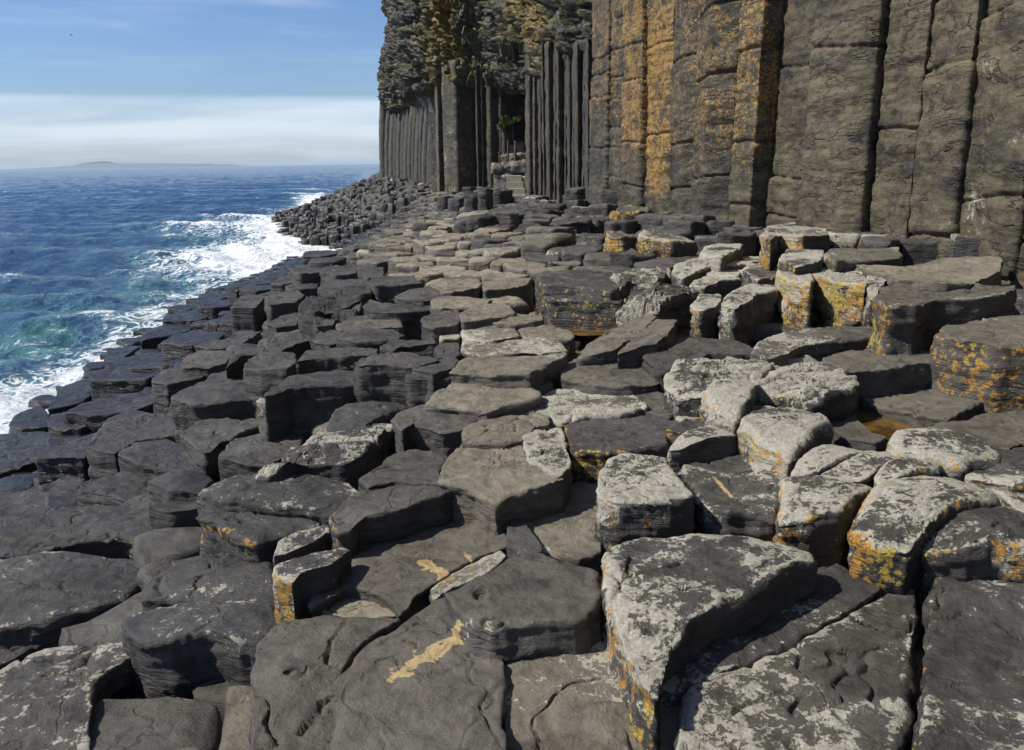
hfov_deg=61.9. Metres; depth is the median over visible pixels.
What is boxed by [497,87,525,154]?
basalt column
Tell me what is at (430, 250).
column end
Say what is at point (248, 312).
basalt block
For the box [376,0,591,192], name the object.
cliff
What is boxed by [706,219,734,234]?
column end
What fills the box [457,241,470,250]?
column end
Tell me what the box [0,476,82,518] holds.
basalt block
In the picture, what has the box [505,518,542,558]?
basalt block
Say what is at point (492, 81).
cliff plant
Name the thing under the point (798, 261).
basalt block
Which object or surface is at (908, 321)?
basalt block
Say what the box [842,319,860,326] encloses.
basalt block
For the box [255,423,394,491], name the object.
basalt block
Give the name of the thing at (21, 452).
basalt block
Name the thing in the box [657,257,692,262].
column end
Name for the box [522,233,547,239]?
column end
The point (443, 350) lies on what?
basalt block
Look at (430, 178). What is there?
basalt column
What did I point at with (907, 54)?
basalt column
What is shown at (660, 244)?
basalt block
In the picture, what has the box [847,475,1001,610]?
basalt block
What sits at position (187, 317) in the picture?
basalt block
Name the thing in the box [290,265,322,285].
basalt block
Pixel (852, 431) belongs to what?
basalt block
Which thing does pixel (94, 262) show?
sea
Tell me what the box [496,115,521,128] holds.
cliff plant
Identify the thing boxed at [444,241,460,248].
column end
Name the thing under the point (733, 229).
column end
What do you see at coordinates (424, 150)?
basalt column
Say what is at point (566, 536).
basalt block
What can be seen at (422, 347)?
basalt block
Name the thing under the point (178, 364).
column end
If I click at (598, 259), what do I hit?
column end
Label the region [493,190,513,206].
basalt block
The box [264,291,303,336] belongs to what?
basalt block
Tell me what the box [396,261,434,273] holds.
column end
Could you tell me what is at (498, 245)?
column end
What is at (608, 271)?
column end
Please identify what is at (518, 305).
column end
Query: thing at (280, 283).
basalt block
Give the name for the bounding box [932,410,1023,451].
basalt block
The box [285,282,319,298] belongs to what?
basalt block
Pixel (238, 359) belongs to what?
basalt block
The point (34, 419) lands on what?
basalt block
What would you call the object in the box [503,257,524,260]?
column end
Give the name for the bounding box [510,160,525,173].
boulder
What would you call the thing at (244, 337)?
basalt block
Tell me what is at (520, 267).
column end
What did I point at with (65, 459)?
basalt block
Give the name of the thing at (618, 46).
basalt column
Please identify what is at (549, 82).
basalt column
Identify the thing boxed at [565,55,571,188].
basalt column
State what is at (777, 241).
basalt block
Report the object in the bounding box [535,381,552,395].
basalt block
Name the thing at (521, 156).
boulder
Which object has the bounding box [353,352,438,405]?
basalt block
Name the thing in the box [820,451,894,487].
basalt block
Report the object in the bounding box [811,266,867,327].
basalt block
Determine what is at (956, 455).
basalt block
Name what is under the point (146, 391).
column end
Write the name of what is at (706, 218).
column end
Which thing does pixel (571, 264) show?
column end
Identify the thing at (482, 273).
column end
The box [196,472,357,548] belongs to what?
basalt block
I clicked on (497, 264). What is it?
column end
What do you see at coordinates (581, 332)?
pool water
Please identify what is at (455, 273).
column end
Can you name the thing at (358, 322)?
basalt block
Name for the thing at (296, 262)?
basalt block
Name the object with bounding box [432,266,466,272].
column end
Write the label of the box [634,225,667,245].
basalt block
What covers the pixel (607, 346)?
basalt block
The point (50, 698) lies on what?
basalt block
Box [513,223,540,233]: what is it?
basalt block
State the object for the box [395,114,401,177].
basalt column
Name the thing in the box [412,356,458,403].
basalt block
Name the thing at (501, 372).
basalt block
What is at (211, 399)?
basalt block
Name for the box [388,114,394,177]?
basalt column
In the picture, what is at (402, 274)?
column end
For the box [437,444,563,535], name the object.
basalt block
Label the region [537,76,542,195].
basalt column
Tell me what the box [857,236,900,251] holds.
column end
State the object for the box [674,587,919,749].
basalt block
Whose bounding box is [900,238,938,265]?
column end
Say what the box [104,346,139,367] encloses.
basalt block
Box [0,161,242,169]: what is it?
island
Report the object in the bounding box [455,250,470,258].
column end
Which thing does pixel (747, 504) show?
basalt block
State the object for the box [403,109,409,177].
basalt column
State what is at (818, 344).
basalt block
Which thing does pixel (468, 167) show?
basalt column
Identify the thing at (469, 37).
cliff plant
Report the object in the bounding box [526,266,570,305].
column end
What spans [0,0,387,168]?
sky
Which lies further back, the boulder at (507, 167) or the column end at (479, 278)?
the boulder at (507, 167)
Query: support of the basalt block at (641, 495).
on the bedrock
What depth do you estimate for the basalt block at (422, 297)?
9.54 m
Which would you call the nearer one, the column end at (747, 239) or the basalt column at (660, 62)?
the column end at (747, 239)
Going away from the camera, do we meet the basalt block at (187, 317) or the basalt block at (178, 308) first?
the basalt block at (187, 317)
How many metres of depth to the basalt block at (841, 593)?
3.21 m
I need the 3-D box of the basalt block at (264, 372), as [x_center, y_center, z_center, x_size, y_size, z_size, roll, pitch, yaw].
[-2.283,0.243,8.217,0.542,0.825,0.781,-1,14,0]
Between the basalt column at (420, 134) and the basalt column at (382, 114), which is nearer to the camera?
the basalt column at (420, 134)
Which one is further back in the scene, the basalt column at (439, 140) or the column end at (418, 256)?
the basalt column at (439, 140)
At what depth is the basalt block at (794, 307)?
7.63 m
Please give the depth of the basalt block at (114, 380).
13.21 m
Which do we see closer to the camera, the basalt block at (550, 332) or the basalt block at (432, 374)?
the basalt block at (432, 374)
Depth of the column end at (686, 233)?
12.25 m
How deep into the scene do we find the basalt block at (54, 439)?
10.52 m
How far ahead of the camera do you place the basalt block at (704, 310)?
7.47 m
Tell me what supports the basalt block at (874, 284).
on the bedrock
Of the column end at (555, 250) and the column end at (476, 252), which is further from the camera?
the column end at (476, 252)
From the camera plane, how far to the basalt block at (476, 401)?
5.53 m
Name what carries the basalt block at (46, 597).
on the bedrock
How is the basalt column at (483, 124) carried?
on the bedrock
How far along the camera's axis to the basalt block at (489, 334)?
7.46 m
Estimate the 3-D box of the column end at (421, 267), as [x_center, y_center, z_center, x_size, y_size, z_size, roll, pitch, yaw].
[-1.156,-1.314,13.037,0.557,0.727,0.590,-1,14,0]
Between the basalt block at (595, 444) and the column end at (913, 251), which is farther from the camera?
the column end at (913, 251)
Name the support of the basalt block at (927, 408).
on the bedrock
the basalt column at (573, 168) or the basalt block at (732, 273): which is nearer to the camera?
the basalt block at (732, 273)
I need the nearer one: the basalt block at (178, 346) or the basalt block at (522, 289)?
the basalt block at (522, 289)
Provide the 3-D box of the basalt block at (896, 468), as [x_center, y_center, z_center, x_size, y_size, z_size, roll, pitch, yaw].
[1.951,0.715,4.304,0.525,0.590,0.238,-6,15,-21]
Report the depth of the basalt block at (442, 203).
33.10 m
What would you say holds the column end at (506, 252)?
on the bedrock
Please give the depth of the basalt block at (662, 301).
8.26 m
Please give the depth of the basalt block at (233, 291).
21.29 m
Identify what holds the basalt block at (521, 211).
on the bedrock
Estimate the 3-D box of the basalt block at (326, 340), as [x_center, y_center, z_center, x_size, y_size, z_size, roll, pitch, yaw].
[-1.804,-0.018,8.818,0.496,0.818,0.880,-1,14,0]
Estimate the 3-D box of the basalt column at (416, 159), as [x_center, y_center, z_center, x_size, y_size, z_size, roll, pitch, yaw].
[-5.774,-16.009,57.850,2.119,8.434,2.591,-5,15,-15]
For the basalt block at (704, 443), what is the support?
on the bedrock
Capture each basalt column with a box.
[379,104,385,176]
[384,112,389,175]
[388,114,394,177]
[393,115,397,177]
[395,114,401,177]
[400,111,404,178]
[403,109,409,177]
[407,106,412,180]
[411,107,416,180]
[414,107,420,183]
[418,106,423,182]
[421,108,427,183]
[426,126,429,182]
[429,164,431,182]
[434,84,444,191]
[441,59,474,192]
[466,118,469,186]
[470,88,476,187]
[474,62,481,186]
[480,62,486,186]
[485,83,498,187]
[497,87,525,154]
[501,124,511,153]
[512,122,524,144]
[525,44,533,194]
[532,56,538,194]
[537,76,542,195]
[541,40,546,194]
[544,41,554,199]
[553,41,556,199]
[554,42,564,203]
[563,54,567,199]
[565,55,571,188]
[571,43,574,186]
[573,40,582,186]
[582,81,584,186]
[583,39,593,205]
[588,0,612,204]
[608,0,625,207]
[620,0,648,206]
[644,0,674,212]
[669,0,701,213]
[690,0,741,219]
[728,0,786,227]
[765,0,816,227]
[796,0,890,233]
[869,0,936,238]
[908,0,985,259]
[959,0,1023,284]
[1008,195,1023,288]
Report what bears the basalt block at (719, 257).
on the bedrock
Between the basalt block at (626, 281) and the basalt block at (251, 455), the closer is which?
the basalt block at (251, 455)
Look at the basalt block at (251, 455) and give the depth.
6.03 m
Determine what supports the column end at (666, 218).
on the bedrock
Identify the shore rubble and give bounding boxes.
[271,173,431,245]
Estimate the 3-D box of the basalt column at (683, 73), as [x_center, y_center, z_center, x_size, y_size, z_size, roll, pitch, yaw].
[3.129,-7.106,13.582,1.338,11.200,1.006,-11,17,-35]
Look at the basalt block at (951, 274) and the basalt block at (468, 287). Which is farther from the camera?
the basalt block at (468, 287)
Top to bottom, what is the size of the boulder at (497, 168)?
0.525 m
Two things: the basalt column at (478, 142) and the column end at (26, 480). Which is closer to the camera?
the column end at (26, 480)
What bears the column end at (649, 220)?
on the bedrock
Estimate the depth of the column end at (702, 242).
12.23 m
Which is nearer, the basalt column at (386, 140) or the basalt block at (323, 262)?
the basalt block at (323, 262)
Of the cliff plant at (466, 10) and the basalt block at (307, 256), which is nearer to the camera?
the basalt block at (307, 256)
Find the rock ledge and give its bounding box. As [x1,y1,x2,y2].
[493,173,524,190]
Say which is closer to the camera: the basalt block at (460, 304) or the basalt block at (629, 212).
the basalt block at (460, 304)
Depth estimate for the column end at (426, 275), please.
11.87 m
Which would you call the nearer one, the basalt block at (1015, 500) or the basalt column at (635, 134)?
the basalt block at (1015, 500)
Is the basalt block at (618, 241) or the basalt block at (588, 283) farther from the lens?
the basalt block at (618, 241)
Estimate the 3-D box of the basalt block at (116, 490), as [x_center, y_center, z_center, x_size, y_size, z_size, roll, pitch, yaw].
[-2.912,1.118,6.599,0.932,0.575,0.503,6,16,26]
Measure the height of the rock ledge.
1.785 m
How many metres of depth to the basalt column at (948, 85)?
9.18 m
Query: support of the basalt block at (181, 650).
on the bedrock
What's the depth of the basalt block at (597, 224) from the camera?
14.98 m
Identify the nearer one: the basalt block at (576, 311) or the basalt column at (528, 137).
the basalt block at (576, 311)
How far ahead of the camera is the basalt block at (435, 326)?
7.80 m
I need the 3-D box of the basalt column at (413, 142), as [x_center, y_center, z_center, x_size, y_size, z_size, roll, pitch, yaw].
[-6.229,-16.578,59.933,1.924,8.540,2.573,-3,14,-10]
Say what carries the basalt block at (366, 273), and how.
on the bedrock
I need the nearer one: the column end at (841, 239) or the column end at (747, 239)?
the column end at (841, 239)
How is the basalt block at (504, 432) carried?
on the bedrock
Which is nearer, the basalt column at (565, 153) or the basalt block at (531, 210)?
the basalt block at (531, 210)
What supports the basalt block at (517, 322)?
on the bedrock
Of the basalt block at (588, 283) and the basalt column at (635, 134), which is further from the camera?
the basalt column at (635, 134)
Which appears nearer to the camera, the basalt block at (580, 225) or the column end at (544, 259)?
the column end at (544, 259)
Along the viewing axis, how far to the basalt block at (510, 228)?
16.68 m
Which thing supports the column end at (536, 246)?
on the bedrock
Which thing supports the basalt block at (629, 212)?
on the bedrock
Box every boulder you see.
[491,162,503,174]
[501,154,506,161]
[501,161,511,173]
[506,153,518,161]
[509,144,513,152]
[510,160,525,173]
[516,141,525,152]
[517,152,525,160]
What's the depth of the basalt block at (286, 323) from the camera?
11.01 m
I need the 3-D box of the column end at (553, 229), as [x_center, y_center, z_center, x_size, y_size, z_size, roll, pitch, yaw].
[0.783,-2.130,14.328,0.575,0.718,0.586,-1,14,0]
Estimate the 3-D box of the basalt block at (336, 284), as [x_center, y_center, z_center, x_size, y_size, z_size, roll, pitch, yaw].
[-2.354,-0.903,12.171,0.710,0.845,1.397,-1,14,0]
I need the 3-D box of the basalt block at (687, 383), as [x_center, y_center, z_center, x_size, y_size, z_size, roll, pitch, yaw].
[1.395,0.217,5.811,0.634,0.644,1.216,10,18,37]
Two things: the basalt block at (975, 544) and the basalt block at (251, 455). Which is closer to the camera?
the basalt block at (975, 544)
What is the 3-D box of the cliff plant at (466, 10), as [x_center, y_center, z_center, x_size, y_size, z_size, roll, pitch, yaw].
[-1.684,-15.657,36.653,1.342,0.653,0.865,-1,14,0]
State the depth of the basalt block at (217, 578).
4.03 m
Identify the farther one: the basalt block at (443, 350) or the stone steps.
the stone steps
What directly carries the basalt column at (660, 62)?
on the bedrock
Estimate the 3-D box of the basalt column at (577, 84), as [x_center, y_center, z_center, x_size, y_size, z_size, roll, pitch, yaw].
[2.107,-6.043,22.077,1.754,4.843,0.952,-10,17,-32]
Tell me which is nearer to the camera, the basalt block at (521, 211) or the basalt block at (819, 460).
the basalt block at (819, 460)
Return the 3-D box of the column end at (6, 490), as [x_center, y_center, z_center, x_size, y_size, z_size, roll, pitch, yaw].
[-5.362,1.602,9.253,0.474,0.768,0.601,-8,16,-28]
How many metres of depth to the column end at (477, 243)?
14.10 m
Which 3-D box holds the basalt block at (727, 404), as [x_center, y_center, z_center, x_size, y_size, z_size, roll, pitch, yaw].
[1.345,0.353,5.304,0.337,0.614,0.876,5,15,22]
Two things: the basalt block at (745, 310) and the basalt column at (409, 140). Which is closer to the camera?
the basalt block at (745, 310)
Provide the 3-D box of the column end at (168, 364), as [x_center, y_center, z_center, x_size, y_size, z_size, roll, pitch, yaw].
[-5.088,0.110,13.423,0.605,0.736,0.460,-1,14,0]
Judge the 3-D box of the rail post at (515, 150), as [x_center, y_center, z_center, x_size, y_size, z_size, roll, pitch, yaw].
[0.148,-9.457,36.601,0.116,1.143,0.112,5,15,22]
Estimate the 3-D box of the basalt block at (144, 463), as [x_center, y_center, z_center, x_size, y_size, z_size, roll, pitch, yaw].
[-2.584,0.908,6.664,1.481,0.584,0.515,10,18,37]
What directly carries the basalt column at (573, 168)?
on the bedrock
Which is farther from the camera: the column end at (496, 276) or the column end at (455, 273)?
the column end at (455, 273)
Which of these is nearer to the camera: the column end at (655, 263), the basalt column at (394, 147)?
the column end at (655, 263)
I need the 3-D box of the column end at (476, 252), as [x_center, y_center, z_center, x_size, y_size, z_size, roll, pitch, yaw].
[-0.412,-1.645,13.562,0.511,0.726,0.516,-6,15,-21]
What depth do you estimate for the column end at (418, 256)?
14.43 m
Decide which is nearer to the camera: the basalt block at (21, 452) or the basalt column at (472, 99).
the basalt block at (21, 452)
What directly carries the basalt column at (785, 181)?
on the bedrock
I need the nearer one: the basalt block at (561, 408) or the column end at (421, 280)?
the basalt block at (561, 408)
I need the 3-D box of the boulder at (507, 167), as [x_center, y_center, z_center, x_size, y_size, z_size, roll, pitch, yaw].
[-0.172,-8.881,36.630,0.602,0.589,0.608,-1,14,0]
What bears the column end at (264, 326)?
on the bedrock
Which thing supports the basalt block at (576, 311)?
on the bedrock
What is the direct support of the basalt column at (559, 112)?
on the bedrock
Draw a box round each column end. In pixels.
[0,474,37,486]
[0,485,32,496]
[140,387,151,395]
[153,363,162,373]
[162,359,183,369]
[173,361,181,367]
[226,343,257,351]
[262,320,266,337]
[274,329,298,336]
[357,258,387,272]
[388,256,418,274]
[388,273,409,275]
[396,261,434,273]
[400,275,424,287]
[406,268,443,283]
[411,255,434,261]
[419,256,436,265]
[419,264,449,270]
[424,245,456,254]
[425,278,441,286]
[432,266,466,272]
[434,250,455,256]
[436,257,468,264]
[442,277,481,282]
[443,270,478,277]
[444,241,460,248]
[450,260,468,269]
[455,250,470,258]
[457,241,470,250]
[460,268,501,276]
[468,248,487,258]
[468,256,497,271]
[470,233,492,240]
[470,238,508,249]
[481,272,529,280]
[482,247,520,258]
[483,243,501,247]
[489,296,529,314]
[490,258,526,271]
[491,232,523,238]
[502,241,520,246]
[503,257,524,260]
[503,261,546,273]
[507,235,521,241]
[520,238,557,258]
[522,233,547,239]
[525,226,544,233]
[525,254,559,266]
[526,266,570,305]
[541,226,574,243]
[543,232,573,246]
[546,247,562,260]
[548,261,581,269]
[561,245,599,265]
[573,266,607,271]
[583,251,624,265]
[597,266,631,277]
[604,220,637,234]
[609,248,656,268]
[633,259,676,271]
[635,213,667,231]
[655,211,673,214]
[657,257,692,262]
[663,214,690,224]
[663,229,690,239]
[667,219,705,238]
[684,215,714,221]
[691,235,715,251]
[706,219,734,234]
[716,230,756,256]
[722,226,762,233]
[753,229,764,255]
[827,231,860,248]
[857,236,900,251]
[861,234,904,239]
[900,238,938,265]
[946,233,980,257]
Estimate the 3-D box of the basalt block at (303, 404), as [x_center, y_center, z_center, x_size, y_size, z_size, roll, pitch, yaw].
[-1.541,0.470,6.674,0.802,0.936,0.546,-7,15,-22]
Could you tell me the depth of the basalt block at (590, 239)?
13.75 m
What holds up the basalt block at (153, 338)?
on the bedrock
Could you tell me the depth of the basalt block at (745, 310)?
7.38 m
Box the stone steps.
[506,175,525,201]
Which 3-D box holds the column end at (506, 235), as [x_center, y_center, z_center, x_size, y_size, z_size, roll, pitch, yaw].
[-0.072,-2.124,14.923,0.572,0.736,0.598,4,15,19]
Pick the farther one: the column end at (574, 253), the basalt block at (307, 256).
the basalt block at (307, 256)
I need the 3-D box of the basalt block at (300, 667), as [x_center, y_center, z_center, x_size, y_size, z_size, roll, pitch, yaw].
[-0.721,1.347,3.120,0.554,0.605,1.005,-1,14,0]
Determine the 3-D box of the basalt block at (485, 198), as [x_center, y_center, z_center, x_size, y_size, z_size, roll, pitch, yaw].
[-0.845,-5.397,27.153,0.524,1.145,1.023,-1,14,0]
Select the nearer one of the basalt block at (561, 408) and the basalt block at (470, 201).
the basalt block at (561, 408)
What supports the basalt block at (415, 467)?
on the bedrock
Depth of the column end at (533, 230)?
14.65 m
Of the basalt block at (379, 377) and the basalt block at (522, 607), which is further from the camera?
the basalt block at (379, 377)
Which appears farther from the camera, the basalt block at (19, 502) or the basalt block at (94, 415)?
the basalt block at (94, 415)
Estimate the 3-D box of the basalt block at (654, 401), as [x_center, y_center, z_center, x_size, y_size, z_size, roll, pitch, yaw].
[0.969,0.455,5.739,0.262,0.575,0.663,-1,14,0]
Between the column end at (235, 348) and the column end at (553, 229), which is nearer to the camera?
the column end at (235, 348)
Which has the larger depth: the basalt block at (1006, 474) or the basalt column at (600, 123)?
the basalt column at (600, 123)
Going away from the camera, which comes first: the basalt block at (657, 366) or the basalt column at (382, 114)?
the basalt block at (657, 366)
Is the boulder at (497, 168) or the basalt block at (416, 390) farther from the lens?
the boulder at (497, 168)
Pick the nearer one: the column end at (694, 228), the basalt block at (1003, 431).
the basalt block at (1003, 431)
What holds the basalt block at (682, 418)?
on the bedrock
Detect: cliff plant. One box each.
[459,4,475,18]
[459,26,480,47]
[482,69,500,87]
[495,35,522,60]
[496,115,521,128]
[498,114,510,122]
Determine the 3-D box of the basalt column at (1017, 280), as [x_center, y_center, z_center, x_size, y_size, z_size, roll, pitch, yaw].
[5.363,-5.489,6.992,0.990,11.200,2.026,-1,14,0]
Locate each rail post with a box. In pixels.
[507,140,509,161]
[514,141,516,160]
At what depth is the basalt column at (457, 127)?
38.39 m
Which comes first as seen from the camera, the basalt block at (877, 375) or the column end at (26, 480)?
the basalt block at (877, 375)
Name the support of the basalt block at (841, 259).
on the bedrock
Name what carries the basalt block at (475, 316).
on the bedrock
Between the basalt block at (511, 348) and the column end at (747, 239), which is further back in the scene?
the column end at (747, 239)
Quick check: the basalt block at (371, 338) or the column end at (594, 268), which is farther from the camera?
the column end at (594, 268)
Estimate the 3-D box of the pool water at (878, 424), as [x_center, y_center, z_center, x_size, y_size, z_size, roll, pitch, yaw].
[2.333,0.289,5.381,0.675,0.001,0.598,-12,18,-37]
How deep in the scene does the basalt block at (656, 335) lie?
6.52 m
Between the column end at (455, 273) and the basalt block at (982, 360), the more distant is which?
the column end at (455, 273)
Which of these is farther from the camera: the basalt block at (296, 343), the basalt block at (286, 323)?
the basalt block at (286, 323)
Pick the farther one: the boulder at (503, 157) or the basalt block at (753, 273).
the boulder at (503, 157)
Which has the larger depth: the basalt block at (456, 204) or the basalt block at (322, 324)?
the basalt block at (456, 204)
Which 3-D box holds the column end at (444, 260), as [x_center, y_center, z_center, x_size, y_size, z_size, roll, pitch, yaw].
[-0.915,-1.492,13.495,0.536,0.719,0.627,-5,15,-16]
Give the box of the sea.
[0,164,379,433]
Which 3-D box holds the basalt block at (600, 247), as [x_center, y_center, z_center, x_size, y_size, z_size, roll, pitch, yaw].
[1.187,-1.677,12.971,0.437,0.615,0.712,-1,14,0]
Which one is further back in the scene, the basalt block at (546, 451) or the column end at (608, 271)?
the column end at (608, 271)
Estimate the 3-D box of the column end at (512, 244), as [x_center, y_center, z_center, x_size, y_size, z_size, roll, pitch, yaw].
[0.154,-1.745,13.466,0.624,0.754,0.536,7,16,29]
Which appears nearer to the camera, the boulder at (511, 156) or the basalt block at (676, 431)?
the basalt block at (676, 431)
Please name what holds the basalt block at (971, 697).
on the bedrock
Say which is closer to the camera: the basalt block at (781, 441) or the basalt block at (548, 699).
the basalt block at (548, 699)
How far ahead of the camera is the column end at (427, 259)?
13.72 m
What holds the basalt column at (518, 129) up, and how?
on the bedrock
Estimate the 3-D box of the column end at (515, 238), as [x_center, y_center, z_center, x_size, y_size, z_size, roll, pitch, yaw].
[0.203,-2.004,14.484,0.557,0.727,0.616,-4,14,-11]
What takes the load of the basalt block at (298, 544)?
on the bedrock
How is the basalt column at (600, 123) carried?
on the bedrock
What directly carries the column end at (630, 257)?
on the bedrock
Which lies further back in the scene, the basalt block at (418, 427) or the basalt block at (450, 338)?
the basalt block at (450, 338)
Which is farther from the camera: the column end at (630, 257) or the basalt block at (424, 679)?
the column end at (630, 257)
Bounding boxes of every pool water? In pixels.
[557,327,606,335]
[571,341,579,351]
[857,407,917,439]
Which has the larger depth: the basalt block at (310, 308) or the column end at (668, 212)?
the column end at (668, 212)
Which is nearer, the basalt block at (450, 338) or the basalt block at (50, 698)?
the basalt block at (50, 698)
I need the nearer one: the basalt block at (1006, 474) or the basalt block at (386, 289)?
the basalt block at (1006, 474)
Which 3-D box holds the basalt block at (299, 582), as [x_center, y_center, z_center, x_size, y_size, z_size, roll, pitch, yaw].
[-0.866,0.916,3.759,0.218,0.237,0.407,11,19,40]
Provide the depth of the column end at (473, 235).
15.07 m
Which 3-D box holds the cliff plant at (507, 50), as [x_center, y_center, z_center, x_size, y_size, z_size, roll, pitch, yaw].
[-0.057,-12.363,32.179,1.155,0.986,1.043,-1,14,0]
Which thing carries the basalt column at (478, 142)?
on the bedrock
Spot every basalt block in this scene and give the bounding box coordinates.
[0,431,48,478]
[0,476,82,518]
[0,504,149,560]
[0,551,141,648]
[0,642,134,749]
[0,643,58,669]
[9,406,49,433]
[35,435,93,484]
[46,433,91,448]
[47,378,91,415]
[47,413,87,435]
[63,393,153,432]
[77,475,147,506]
[86,410,175,479]
[89,366,156,399]
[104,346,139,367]
[106,353,163,373]
[118,439,219,486]
[121,600,276,699]
[140,555,274,610]
[141,324,191,348]
[147,469,214,505]
[148,500,200,530]
[151,367,205,413]
[161,331,225,361]
[162,310,207,324]
[167,304,192,313]
[170,379,254,444]
[180,417,259,482]
[181,350,234,378]
[192,292,226,310]
[194,331,261,351]
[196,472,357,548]
[196,508,320,563]
[198,300,234,319]
[206,370,242,380]
[218,433,305,480]
[226,346,264,379]
[227,278,273,299]
[230,293,265,334]
[239,284,270,296]
[242,351,297,418]
[248,615,400,749]
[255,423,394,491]
[264,271,287,277]
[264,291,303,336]
[264,370,356,441]
[265,331,308,359]
[266,311,298,343]
[270,275,293,292]
[272,548,351,623]
[273,525,331,566]
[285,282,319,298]
[287,259,301,269]
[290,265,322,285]
[296,347,377,374]
[298,285,371,350]
[302,250,336,264]
[308,257,346,267]
[308,521,506,624]
[312,303,362,350]
[313,329,336,350]
[317,279,367,295]
[320,264,357,286]
[322,598,395,618]
[326,400,407,431]
[329,484,453,556]
[329,597,509,749]
[335,316,405,339]
[336,328,404,353]
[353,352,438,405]
[357,266,385,280]
[358,449,447,491]
[363,299,430,339]
[365,275,422,303]
[380,339,436,357]
[391,405,477,456]
[395,286,440,306]
[405,373,450,408]
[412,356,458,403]
[420,310,460,345]
[423,382,541,419]
[429,296,492,313]
[429,551,506,602]
[430,278,481,298]
[433,343,460,360]
[437,195,453,211]
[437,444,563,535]
[439,329,460,349]
[439,553,603,662]
[448,197,463,211]
[449,352,567,389]
[454,214,498,233]
[459,304,515,347]
[460,325,520,344]
[460,339,569,363]
[461,410,550,449]
[463,191,477,211]
[477,187,493,209]
[481,278,533,311]
[485,224,514,231]
[488,206,525,223]
[491,314,544,331]
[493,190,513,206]
[502,641,630,749]
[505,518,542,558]
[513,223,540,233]
[518,324,577,361]
[522,427,572,507]
[524,205,564,218]
[525,481,602,572]
[534,389,647,430]
[535,269,619,316]
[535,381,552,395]
[539,293,621,350]
[550,217,591,243]
[557,359,658,395]
[564,414,677,484]
[575,233,605,246]
[576,314,657,365]
[581,216,609,233]
[582,244,603,251]
[594,453,694,563]
[600,533,817,749]
[603,231,636,251]
[608,205,649,220]
[610,267,671,301]
[615,282,697,335]
[617,319,677,368]
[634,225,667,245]
[636,391,672,419]
[637,228,697,257]
[641,337,753,392]
[660,564,881,706]
[662,356,780,419]
[666,419,703,447]
[666,454,752,474]
[667,425,736,473]
[671,256,759,287]
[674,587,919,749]
[676,416,699,421]
[678,464,782,541]
[689,276,741,298]
[690,294,722,338]
[698,378,760,453]
[699,243,743,271]
[704,269,741,279]
[717,284,778,345]
[736,406,833,478]
[740,263,777,286]
[749,326,871,365]
[752,355,859,422]
[758,222,829,270]
[773,475,871,569]
[775,249,824,277]
[775,270,814,328]
[790,444,862,475]
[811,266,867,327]
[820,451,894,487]
[822,349,931,406]
[824,247,902,271]
[831,414,886,451]
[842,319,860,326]
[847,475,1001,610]
[854,256,1003,291]
[860,389,982,447]
[861,275,886,326]
[866,283,1016,354]
[874,457,941,486]
[886,427,1001,481]
[909,577,1023,749]
[917,506,1023,627]
[927,315,1023,413]
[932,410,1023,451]
[964,447,1023,492]
[992,489,1023,512]
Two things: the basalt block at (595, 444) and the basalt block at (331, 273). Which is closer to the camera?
the basalt block at (595, 444)
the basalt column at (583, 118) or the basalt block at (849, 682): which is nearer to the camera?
the basalt block at (849, 682)
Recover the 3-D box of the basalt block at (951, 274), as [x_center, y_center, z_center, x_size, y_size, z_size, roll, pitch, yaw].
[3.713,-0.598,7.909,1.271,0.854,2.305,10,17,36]
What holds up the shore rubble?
on the bedrock
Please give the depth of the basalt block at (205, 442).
6.42 m
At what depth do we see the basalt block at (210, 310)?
19.61 m
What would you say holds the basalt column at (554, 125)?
on the bedrock
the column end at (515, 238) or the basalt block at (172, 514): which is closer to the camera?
the basalt block at (172, 514)
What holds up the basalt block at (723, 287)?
on the bedrock
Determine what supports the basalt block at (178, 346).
on the bedrock
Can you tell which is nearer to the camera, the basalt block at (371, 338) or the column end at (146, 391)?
the basalt block at (371, 338)
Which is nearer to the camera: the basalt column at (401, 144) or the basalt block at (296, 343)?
the basalt block at (296, 343)
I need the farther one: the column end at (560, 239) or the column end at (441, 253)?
the column end at (441, 253)
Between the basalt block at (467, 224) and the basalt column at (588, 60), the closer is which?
the basalt block at (467, 224)
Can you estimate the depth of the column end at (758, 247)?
11.48 m
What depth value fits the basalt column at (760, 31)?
12.03 m
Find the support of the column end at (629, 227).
on the bedrock
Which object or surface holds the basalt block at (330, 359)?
on the bedrock
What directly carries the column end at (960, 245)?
on the bedrock
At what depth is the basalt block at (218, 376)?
9.37 m
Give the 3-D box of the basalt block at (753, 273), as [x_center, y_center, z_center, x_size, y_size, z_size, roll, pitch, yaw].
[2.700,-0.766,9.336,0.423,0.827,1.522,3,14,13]
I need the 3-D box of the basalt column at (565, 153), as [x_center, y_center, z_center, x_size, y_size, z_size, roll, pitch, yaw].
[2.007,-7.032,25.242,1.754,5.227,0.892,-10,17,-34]
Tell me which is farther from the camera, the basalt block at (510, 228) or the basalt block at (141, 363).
the basalt block at (510, 228)
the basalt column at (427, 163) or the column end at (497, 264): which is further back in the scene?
the basalt column at (427, 163)
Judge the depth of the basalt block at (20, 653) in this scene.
4.28 m
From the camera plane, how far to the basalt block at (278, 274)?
23.69 m

